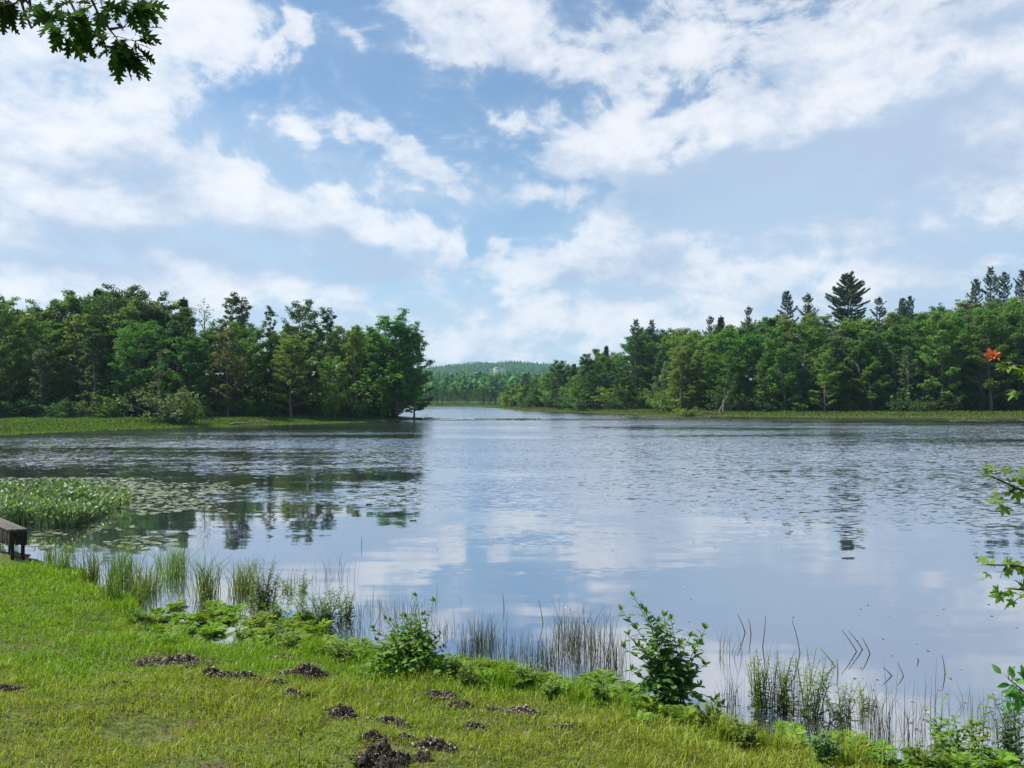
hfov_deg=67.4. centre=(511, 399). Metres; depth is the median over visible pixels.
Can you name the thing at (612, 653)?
rush clump
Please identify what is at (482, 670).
fern
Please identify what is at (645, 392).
bush
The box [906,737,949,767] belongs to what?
leafy weed
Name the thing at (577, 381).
maple tree
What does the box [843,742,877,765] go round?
fern
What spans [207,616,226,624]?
fern
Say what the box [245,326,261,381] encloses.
ash tree
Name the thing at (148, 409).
bush
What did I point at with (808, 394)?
bush
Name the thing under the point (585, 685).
fern
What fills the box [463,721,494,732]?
turf clod
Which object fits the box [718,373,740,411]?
ash tree
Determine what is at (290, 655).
turf clod
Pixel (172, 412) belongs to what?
bush
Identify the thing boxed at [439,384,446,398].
maple tree
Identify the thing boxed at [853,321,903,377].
maple tree
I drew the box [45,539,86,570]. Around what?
sedge clump
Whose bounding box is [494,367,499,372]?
house
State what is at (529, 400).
bush
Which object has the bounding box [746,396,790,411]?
bush
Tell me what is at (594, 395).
bush
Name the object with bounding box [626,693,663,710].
fern
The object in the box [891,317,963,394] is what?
oak tree
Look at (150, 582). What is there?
sedge clump
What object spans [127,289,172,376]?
oak tree
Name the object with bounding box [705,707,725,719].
fern
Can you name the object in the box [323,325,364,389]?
oak tree
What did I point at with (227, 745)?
clover
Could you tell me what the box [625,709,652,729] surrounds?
fern
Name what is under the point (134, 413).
bush
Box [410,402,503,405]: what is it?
shore grass
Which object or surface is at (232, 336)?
maple tree
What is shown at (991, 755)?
fern
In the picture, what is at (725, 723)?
grass tuft
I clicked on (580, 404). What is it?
bush
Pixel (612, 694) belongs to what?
fern
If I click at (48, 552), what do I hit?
sedge clump
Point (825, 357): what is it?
maple tree
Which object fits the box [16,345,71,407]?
oak tree
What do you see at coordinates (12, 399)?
bush
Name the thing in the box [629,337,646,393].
ash tree
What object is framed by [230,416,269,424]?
fallen log
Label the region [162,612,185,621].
fern
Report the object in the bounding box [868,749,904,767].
fern
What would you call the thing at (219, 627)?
fern
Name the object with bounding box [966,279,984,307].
pine tree
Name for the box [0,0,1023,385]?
sky
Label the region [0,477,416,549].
lily pads
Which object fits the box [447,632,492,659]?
rush clump
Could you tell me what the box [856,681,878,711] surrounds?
leafy weed
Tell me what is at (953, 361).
maple tree
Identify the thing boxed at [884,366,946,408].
bush
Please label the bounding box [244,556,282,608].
leafy weed
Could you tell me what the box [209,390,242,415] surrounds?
bush
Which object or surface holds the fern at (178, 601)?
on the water
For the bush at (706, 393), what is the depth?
152.31 m
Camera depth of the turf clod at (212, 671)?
6.94 m
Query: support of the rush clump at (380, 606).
on the ground at (140, 726)
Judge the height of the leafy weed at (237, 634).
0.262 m
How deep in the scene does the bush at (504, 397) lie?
275.05 m
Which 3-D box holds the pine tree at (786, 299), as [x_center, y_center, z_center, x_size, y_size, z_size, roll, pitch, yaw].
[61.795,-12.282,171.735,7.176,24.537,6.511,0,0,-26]
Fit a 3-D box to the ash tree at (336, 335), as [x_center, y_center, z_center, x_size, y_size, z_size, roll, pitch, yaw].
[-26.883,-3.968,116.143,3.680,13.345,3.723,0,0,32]
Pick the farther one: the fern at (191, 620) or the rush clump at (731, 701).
the fern at (191, 620)
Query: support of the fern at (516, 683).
on the ground at (140, 726)
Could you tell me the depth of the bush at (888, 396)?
144.61 m
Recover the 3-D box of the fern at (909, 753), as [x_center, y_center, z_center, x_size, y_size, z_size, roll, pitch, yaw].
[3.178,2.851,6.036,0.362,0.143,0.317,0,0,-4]
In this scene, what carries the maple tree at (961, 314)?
on the ground at (140, 726)
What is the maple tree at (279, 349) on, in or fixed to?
on the ground at (140, 726)
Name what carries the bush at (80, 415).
on the ground at (140, 726)
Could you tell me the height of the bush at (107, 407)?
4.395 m
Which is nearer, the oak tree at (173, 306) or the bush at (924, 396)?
the oak tree at (173, 306)
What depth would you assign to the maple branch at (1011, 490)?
3.40 m
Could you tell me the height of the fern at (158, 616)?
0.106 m
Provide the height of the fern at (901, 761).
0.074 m
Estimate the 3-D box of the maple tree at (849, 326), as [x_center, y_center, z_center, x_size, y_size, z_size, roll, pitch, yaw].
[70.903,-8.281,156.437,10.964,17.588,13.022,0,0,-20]
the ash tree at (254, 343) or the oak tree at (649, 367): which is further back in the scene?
the oak tree at (649, 367)
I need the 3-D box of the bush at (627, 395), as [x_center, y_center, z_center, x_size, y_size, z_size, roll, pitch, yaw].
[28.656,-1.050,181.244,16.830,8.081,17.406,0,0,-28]
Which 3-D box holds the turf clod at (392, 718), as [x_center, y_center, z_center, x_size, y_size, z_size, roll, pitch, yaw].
[-0.931,2.542,6.005,0.439,0.170,0.304,0,0,12]
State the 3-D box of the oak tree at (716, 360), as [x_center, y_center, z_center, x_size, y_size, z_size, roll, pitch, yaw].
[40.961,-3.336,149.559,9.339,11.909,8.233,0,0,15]
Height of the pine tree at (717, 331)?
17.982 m
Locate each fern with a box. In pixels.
[146,613,166,622]
[147,607,168,615]
[150,632,176,643]
[154,620,175,632]
[157,627,181,634]
[161,630,181,634]
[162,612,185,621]
[163,598,187,608]
[163,624,192,634]
[167,602,178,608]
[172,620,190,630]
[176,622,199,635]
[178,611,199,623]
[188,617,201,623]
[190,608,223,620]
[195,623,230,638]
[197,627,215,636]
[202,599,223,607]
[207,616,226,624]
[208,602,226,609]
[213,611,234,618]
[219,603,247,612]
[226,615,238,623]
[238,614,265,627]
[243,626,273,640]
[245,634,274,644]
[246,633,264,642]
[249,610,277,622]
[250,622,278,636]
[256,640,281,649]
[272,633,284,641]
[274,617,294,626]
[281,634,310,645]
[282,617,304,629]
[283,629,306,641]
[290,612,318,624]
[294,617,334,637]
[295,642,311,649]
[297,615,318,627]
[309,626,332,637]
[312,636,342,653]
[315,633,336,644]
[317,644,342,657]
[329,642,358,652]
[348,636,373,647]
[351,643,375,656]
[358,643,382,657]
[449,654,468,660]
[457,659,479,670]
[472,667,497,681]
[477,657,495,668]
[483,660,506,669]
[506,676,540,691]
[507,665,524,672]
[534,672,561,682]
[536,670,560,684]
[544,680,569,690]
[552,679,576,690]
[578,673,603,683]
[579,683,593,688]
[584,669,621,690]
[601,692,620,703]
[610,681,651,700]
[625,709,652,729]
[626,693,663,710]
[630,696,654,709]
[642,703,671,717]
[667,704,703,720]
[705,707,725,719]
[708,721,745,746]
[750,733,771,748]
[766,733,801,752]
[772,719,805,737]
[772,726,809,753]
[828,729,876,752]
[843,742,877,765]
[844,735,894,752]
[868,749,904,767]
[892,758,911,767]
[897,747,933,767]
[900,746,931,763]
[927,752,957,766]
[942,748,969,767]
[945,752,972,762]
[946,751,984,767]
[973,746,1021,767]
[988,751,1023,767]
[994,752,1022,767]
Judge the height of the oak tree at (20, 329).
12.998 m
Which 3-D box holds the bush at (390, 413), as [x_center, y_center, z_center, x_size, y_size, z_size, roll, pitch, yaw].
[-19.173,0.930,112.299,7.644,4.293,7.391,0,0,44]
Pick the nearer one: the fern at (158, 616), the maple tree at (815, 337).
the fern at (158, 616)
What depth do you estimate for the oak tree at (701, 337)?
170.92 m
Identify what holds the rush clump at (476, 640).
on the ground at (140, 726)
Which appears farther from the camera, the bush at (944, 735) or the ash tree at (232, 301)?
the ash tree at (232, 301)
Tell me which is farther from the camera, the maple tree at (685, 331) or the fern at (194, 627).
the maple tree at (685, 331)
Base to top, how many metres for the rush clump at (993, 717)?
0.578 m
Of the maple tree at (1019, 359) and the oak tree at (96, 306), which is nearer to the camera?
the oak tree at (96, 306)
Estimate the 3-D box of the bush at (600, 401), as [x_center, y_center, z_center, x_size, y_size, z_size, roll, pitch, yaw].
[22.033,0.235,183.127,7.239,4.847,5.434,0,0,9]
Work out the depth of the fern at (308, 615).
9.90 m
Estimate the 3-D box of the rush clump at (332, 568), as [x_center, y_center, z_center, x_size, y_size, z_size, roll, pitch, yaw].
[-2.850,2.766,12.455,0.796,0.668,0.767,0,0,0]
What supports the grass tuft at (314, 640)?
on the ground at (140, 726)
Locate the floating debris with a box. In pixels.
[426,504,1008,738]
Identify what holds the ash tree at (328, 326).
on the ground at (140, 726)
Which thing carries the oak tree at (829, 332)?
on the ground at (140, 726)
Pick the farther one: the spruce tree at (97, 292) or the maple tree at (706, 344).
the maple tree at (706, 344)
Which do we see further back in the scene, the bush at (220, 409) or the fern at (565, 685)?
the bush at (220, 409)
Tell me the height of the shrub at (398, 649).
0.632 m
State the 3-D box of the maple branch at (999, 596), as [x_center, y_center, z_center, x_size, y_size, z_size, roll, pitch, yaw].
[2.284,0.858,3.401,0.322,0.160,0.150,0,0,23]
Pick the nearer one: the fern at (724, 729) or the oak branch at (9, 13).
the oak branch at (9, 13)
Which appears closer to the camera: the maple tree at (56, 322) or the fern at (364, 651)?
the fern at (364, 651)
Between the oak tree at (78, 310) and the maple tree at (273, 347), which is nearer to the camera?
the oak tree at (78, 310)
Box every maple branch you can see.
[972,554,1023,581]
[980,463,1023,516]
[983,347,1023,400]
[988,578,1023,609]
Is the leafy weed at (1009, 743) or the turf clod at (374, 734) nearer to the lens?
the turf clod at (374, 734)
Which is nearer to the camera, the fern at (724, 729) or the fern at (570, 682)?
the fern at (724, 729)
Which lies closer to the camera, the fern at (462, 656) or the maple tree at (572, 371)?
the fern at (462, 656)
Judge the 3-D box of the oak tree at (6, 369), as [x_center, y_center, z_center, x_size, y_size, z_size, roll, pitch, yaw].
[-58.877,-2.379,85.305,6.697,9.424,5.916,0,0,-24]
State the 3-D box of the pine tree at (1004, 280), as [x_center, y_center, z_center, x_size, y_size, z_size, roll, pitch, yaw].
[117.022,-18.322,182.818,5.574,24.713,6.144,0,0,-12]
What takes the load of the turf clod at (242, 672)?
on the ground at (140, 726)
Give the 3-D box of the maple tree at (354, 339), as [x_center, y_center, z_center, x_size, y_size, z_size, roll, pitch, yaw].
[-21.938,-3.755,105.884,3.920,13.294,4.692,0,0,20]
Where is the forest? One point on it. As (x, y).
(469, 376)
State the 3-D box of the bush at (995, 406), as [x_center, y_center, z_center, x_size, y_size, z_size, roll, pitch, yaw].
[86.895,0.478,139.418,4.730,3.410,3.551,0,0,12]
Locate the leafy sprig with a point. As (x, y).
(1014, 693)
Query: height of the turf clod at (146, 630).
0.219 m
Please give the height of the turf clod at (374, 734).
0.133 m
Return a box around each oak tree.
[0,293,35,404]
[0,339,16,398]
[2,317,57,376]
[3,320,68,399]
[14,298,69,393]
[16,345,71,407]
[42,288,106,413]
[88,298,146,377]
[89,283,158,381]
[103,319,173,416]
[108,298,197,374]
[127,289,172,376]
[198,318,252,383]
[215,336,271,415]
[221,321,283,413]
[281,299,325,407]
[307,335,352,403]
[317,356,351,417]
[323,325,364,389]
[341,327,390,386]
[363,359,400,417]
[530,386,545,406]
[537,375,554,403]
[554,369,569,407]
[564,376,578,407]
[583,370,614,408]
[592,352,625,407]
[613,336,650,388]
[634,336,680,398]
[640,327,698,385]
[659,330,710,392]
[693,331,727,390]
[699,352,746,409]
[712,328,774,409]
[746,316,796,376]
[777,311,823,365]
[803,320,855,372]
[804,313,837,362]
[809,332,863,397]
[812,325,852,377]
[845,332,888,406]
[871,322,892,369]
[887,308,931,366]
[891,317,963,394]
[927,315,996,404]
[955,314,1023,411]
[957,301,1009,371]
[958,307,1023,391]
[972,296,1023,345]
[972,300,1023,346]
[986,302,1023,389]
[996,317,1023,410]
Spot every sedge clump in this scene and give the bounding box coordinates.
[37,539,65,565]
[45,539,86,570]
[62,537,116,583]
[90,569,134,600]
[93,534,161,587]
[119,568,152,602]
[130,556,163,593]
[141,538,210,579]
[170,550,233,599]
[219,554,266,595]
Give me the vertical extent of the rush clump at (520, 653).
0.509 m
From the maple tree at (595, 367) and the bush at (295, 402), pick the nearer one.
the bush at (295, 402)
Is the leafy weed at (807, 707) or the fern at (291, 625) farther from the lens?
the fern at (291, 625)
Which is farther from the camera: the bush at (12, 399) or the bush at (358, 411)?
the bush at (358, 411)
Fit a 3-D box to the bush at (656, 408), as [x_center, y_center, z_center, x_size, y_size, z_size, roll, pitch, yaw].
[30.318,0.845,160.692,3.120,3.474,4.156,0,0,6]
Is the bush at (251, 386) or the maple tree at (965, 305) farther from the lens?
the maple tree at (965, 305)
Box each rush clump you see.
[265,561,319,590]
[306,556,359,582]
[330,608,386,634]
[338,592,395,620]
[374,581,453,625]
[430,613,459,639]
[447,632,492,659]
[456,610,515,653]
[472,621,558,668]
[530,633,566,676]
[546,595,589,653]
[566,594,625,660]
[587,625,629,672]
[712,672,748,711]
[715,624,740,658]
[736,641,781,714]
[763,641,792,711]
[776,650,836,722]
[798,695,855,747]
[822,681,875,722]
[845,673,899,751]
[864,692,941,746]
[883,656,972,719]
[948,683,989,719]
[980,693,1023,740]
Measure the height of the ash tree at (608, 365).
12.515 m
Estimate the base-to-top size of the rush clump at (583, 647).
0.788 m
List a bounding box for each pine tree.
[518,373,530,397]
[619,319,650,395]
[638,319,661,383]
[702,315,716,352]
[709,327,725,387]
[740,305,757,368]
[777,290,799,339]
[797,293,819,340]
[824,270,875,331]
[870,297,888,344]
[894,298,915,358]
[899,295,916,372]
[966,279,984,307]
[979,265,1002,306]
[993,272,1012,305]
[1013,269,1023,302]
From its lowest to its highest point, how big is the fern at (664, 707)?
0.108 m
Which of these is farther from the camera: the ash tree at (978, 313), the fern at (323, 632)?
the ash tree at (978, 313)
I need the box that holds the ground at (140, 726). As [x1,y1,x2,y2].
[0,368,1021,767]
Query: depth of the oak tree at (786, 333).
163.46 m
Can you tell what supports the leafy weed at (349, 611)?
on the ground at (140, 726)
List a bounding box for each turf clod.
[0,684,33,693]
[114,653,231,668]
[134,627,157,633]
[191,666,250,683]
[236,669,263,680]
[251,653,301,661]
[263,678,293,685]
[265,662,343,680]
[276,688,308,700]
[318,703,376,720]
[351,737,440,767]
[352,729,398,742]
[369,714,415,730]
[392,732,419,741]
[397,736,461,753]
[414,689,463,701]
[442,699,478,709]
[462,704,558,719]
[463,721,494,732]
[539,722,576,729]
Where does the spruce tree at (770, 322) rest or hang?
on the ground at (140, 726)
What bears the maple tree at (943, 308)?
on the ground at (140, 726)
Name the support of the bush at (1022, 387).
on the ground at (140, 726)
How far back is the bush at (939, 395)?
141.73 m
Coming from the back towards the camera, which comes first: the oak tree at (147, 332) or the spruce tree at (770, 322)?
the spruce tree at (770, 322)
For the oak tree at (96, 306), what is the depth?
102.89 m
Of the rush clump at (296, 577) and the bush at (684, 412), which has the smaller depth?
the rush clump at (296, 577)
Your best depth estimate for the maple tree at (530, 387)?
231.49 m
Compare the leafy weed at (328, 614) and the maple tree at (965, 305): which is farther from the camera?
the maple tree at (965, 305)
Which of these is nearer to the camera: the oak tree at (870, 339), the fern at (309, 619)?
the fern at (309, 619)
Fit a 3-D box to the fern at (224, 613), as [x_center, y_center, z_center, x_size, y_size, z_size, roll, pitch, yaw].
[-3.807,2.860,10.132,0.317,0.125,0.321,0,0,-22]
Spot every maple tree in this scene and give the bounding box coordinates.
[0,300,21,368]
[6,305,54,366]
[37,295,106,392]
[54,314,100,403]
[66,304,112,376]
[75,328,115,416]
[86,288,120,343]
[101,299,159,398]
[106,333,144,416]
[140,313,205,395]
[157,333,219,410]
[160,318,205,382]
[177,328,233,404]
[204,323,247,415]
[257,330,294,375]
[260,331,282,370]
[267,328,311,412]
[268,331,318,411]
[268,338,318,416]
[279,325,311,392]
[300,327,329,382]
[305,325,343,389]
[338,331,366,386]
[339,324,370,405]
[347,338,374,398]
[355,308,435,418]
[369,374,393,418]
[399,368,434,418]
[431,388,436,401]
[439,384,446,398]
[448,391,452,402]
[452,386,456,401]
[459,383,465,402]
[462,390,467,401]
[469,390,473,402]
[475,387,481,401]
[488,388,494,401]
[509,389,515,406]
[513,383,523,405]
[526,380,538,406]
[527,378,539,391]
[545,359,570,408]
[545,366,561,388]
[547,369,563,391]
[561,366,576,386]
[565,363,579,382]
[566,375,587,411]
[573,360,602,407]
[577,353,593,408]
[592,348,612,380]
[600,351,629,385]
[610,365,636,409]
[624,328,660,381]
[645,362,676,408]
[653,346,671,408]
[658,327,682,367]
[663,346,702,409]
[667,348,698,395]
[675,348,711,407]
[677,329,704,384]
[694,332,727,393]
[725,324,764,383]
[730,327,758,387]
[742,319,778,383]
[750,314,792,373]
[751,356,774,410]
[758,325,803,409]
[774,323,837,409]
[784,358,813,410]
[796,325,830,383]
[808,349,841,411]
[812,348,851,411]
[831,317,883,377]
[842,340,890,410]
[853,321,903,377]
[873,312,899,346]
[876,324,915,407]
[888,315,931,372]
[894,312,939,375]
[913,310,967,410]
[918,309,972,369]
[934,351,964,409]
[935,302,961,340]
[942,295,980,339]
[951,307,972,329]
[986,320,1023,404]
[992,296,1018,306]
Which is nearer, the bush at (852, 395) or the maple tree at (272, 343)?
the maple tree at (272, 343)
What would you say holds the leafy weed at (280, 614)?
on the ground at (140, 726)
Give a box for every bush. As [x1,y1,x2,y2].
[0,365,83,414]
[0,381,27,407]
[0,389,68,416]
[0,391,25,417]
[2,395,84,417]
[12,373,88,411]
[38,373,146,414]
[61,400,102,417]
[72,366,129,401]
[76,385,136,417]
[87,372,134,414]
[100,380,172,415]
[110,381,205,422]
[115,387,151,416]
[133,362,241,411]
[134,387,183,416]
[141,398,212,416]
[161,391,203,423]
[188,369,261,411]
[191,404,225,417]
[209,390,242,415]
[219,384,265,415]
[229,396,262,415]
[233,364,283,414]
[253,393,283,416]
[259,368,320,414]
[282,375,390,414]
[292,405,307,415]
[298,387,354,417]
[304,383,353,415]
[321,365,434,416]
[339,395,374,417]
[366,395,412,418]
[499,383,512,399]
[500,388,518,405]
[511,385,532,405]
[517,399,531,407]
[524,390,547,406]
[542,383,594,407]
[542,392,554,407]
[550,392,579,408]
[558,393,597,409]
[559,382,600,407]
[578,382,654,408]
[578,383,611,405]
[590,391,616,408]
[601,395,631,409]
[606,382,651,408]
[630,388,651,409]
[633,401,644,409]
[637,389,673,408]
[640,391,703,411]
[650,398,662,410]
[652,380,698,408]
[663,378,724,408]
[673,406,705,415]
[681,396,702,409]
[699,373,750,409]
[700,397,729,409]
[702,387,754,412]
[737,385,820,410]
[737,394,757,410]
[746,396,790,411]
[747,367,792,410]
[771,399,800,410]
[778,379,853,409]
[780,395,829,410]
[812,395,832,411]
[815,376,866,407]
[818,379,850,409]
[828,369,896,407]
[832,399,861,411]
[855,372,920,407]
[861,400,874,410]
[873,364,920,401]
[878,398,890,410]
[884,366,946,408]
[885,391,920,411]
[909,365,998,406]
[910,383,958,408]
[911,397,950,411]
[921,696,986,754]
[925,391,963,410]
[951,363,1020,403]
[954,386,987,410]
[976,393,1006,409]
[978,373,1023,405]
[993,386,1023,410]
[997,393,1015,410]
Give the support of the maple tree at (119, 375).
on the ground at (140, 726)
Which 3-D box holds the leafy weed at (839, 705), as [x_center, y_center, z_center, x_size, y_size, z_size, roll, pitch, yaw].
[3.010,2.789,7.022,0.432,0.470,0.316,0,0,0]
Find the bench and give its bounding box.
[0,518,26,560]
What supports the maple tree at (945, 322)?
on the ground at (140, 726)
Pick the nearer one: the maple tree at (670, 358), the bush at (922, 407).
the bush at (922, 407)
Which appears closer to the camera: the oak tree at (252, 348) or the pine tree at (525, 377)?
the oak tree at (252, 348)
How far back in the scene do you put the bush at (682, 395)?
155.12 m
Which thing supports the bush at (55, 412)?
on the ground at (140, 726)
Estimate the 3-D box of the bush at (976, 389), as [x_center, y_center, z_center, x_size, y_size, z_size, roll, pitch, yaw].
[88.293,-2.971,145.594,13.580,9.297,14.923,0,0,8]
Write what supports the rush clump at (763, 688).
on the ground at (140, 726)
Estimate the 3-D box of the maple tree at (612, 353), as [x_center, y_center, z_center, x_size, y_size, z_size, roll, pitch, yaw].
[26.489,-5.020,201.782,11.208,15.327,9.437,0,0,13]
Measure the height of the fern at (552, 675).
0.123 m
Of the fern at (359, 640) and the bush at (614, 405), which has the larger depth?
the bush at (614, 405)
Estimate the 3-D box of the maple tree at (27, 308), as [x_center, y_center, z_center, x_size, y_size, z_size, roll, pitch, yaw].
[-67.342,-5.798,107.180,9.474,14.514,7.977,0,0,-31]
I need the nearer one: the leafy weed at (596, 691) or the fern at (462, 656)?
the leafy weed at (596, 691)
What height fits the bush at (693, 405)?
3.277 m
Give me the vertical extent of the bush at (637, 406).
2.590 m
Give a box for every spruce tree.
[92,289,101,326]
[177,297,190,369]
[549,381,557,407]
[603,345,611,379]
[717,315,726,337]
[757,318,784,376]
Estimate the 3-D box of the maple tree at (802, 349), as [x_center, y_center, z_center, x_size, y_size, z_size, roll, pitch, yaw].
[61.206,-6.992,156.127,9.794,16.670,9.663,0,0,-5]
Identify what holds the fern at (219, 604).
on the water
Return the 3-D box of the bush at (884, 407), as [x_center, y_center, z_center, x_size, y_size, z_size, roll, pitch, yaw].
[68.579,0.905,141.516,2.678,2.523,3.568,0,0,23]
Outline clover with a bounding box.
[0,602,854,767]
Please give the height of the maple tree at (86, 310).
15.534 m
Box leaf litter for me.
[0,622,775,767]
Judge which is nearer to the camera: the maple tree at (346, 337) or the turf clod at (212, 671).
the turf clod at (212, 671)
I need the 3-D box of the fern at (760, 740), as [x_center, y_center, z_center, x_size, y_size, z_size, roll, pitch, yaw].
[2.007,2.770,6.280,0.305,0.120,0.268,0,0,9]
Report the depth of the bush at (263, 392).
103.57 m
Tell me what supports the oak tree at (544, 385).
on the ground at (140, 726)
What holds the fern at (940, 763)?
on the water
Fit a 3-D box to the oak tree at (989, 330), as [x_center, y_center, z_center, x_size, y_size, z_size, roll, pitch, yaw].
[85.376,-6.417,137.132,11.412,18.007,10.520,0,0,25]
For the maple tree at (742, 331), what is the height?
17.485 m
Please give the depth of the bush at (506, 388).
282.16 m
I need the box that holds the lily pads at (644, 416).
[603,414,1023,420]
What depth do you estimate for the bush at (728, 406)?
144.50 m
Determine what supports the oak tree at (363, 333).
on the ground at (140, 726)
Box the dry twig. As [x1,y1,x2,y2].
[294,729,308,765]
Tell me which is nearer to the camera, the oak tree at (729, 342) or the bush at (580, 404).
the oak tree at (729, 342)
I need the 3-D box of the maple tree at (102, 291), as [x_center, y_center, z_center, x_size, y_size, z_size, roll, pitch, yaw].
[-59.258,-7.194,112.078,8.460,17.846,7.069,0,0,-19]
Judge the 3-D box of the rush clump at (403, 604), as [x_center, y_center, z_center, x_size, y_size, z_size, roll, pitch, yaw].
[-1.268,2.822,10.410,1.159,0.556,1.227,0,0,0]
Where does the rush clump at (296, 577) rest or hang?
in the water
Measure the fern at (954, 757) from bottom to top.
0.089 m
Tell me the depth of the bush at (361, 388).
106.30 m
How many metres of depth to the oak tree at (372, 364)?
110.40 m
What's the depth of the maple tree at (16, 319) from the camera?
100.40 m
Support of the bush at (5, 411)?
on the ground at (140, 726)
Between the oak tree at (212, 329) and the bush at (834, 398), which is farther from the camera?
the bush at (834, 398)
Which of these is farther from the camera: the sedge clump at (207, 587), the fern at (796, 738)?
the sedge clump at (207, 587)
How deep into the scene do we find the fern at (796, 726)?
6.67 m
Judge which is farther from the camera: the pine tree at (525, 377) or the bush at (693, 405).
the pine tree at (525, 377)
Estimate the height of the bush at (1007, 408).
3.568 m
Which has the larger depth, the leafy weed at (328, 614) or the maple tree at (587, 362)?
the maple tree at (587, 362)
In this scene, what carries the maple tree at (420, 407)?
on the ground at (140, 726)
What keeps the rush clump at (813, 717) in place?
on the ground at (140, 726)
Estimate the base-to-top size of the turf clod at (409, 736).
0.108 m
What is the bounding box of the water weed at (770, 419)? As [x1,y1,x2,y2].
[496,418,1023,420]
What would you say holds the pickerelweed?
in the water
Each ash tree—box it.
[27,349,55,414]
[214,291,248,379]
[225,296,252,386]
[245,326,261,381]
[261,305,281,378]
[313,306,342,385]
[324,330,345,391]
[599,360,613,391]
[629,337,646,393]
[715,351,737,412]
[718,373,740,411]
[761,326,787,409]
[897,345,922,408]
[929,306,944,374]
[960,308,1005,410]
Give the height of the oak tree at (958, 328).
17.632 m
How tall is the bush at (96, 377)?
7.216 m
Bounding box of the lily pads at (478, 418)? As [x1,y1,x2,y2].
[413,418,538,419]
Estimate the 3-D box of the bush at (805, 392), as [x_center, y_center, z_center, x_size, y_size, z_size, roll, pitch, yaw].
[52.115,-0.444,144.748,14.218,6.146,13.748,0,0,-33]
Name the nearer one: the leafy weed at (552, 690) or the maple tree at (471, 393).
the leafy weed at (552, 690)
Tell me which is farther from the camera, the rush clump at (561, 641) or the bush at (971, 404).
the bush at (971, 404)
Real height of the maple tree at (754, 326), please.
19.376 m
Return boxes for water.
[0,406,1023,767]
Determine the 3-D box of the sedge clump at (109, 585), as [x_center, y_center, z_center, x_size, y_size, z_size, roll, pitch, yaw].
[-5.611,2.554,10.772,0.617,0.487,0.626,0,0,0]
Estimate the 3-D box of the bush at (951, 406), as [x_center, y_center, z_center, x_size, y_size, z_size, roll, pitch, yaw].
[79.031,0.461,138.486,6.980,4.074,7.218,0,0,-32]
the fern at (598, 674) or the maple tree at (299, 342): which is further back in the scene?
the maple tree at (299, 342)
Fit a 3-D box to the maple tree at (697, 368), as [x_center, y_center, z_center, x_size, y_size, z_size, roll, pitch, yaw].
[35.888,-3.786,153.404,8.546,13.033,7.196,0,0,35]
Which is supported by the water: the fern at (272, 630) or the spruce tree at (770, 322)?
the fern at (272, 630)
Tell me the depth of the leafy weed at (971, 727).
6.27 m
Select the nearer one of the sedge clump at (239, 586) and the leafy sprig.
the leafy sprig
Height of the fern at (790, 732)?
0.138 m
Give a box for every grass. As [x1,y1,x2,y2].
[0,412,421,434]
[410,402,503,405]
[483,405,1023,417]
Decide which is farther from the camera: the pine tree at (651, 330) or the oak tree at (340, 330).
the pine tree at (651, 330)
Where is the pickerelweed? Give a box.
[0,477,133,527]
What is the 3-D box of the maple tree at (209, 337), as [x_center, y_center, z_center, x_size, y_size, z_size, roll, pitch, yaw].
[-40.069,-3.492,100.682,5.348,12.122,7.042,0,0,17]
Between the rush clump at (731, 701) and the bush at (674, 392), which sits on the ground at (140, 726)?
the bush at (674, 392)
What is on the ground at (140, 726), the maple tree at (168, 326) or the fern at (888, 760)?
the maple tree at (168, 326)
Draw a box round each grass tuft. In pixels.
[103,586,142,613]
[301,628,330,655]
[357,636,387,663]
[480,654,527,690]
[555,676,606,704]
[698,701,745,747]
[747,719,808,753]
[831,729,889,767]
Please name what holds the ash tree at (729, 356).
on the ground at (140, 726)
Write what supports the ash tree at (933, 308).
on the ground at (140, 726)
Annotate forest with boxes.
[343,360,597,398]
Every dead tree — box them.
[152,350,166,418]
[192,301,217,375]
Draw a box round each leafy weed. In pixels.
[124,603,149,623]
[231,622,252,641]
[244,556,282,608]
[264,600,294,619]
[273,570,313,593]
[275,628,301,649]
[290,584,347,623]
[323,634,355,660]
[331,585,355,622]
[445,654,463,678]
[457,662,478,685]
[512,657,542,689]
[538,675,561,700]
[585,678,611,705]
[694,697,722,730]
[727,714,759,749]
[744,648,781,712]
[762,650,798,709]
[778,648,838,717]
[808,728,843,765]
[821,680,866,721]
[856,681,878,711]
[868,729,918,767]
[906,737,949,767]
[957,692,997,758]
[987,682,1023,766]
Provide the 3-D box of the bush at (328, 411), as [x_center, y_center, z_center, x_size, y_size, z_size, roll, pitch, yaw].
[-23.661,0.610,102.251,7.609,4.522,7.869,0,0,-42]
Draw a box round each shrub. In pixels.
[351,611,471,681]
[410,591,439,669]
[616,591,730,718]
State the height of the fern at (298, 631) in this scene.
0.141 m
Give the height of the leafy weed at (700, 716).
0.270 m
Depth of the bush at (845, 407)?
140.10 m
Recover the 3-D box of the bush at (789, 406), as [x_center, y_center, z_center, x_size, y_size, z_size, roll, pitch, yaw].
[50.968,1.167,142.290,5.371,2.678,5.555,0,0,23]
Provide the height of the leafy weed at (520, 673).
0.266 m
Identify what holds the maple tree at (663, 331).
on the ground at (140, 726)
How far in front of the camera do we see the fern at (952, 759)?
6.13 m
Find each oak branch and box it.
[0,0,45,34]
[19,0,169,84]
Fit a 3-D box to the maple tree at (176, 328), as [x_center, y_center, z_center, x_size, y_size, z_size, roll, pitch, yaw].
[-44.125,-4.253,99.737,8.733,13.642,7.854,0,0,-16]

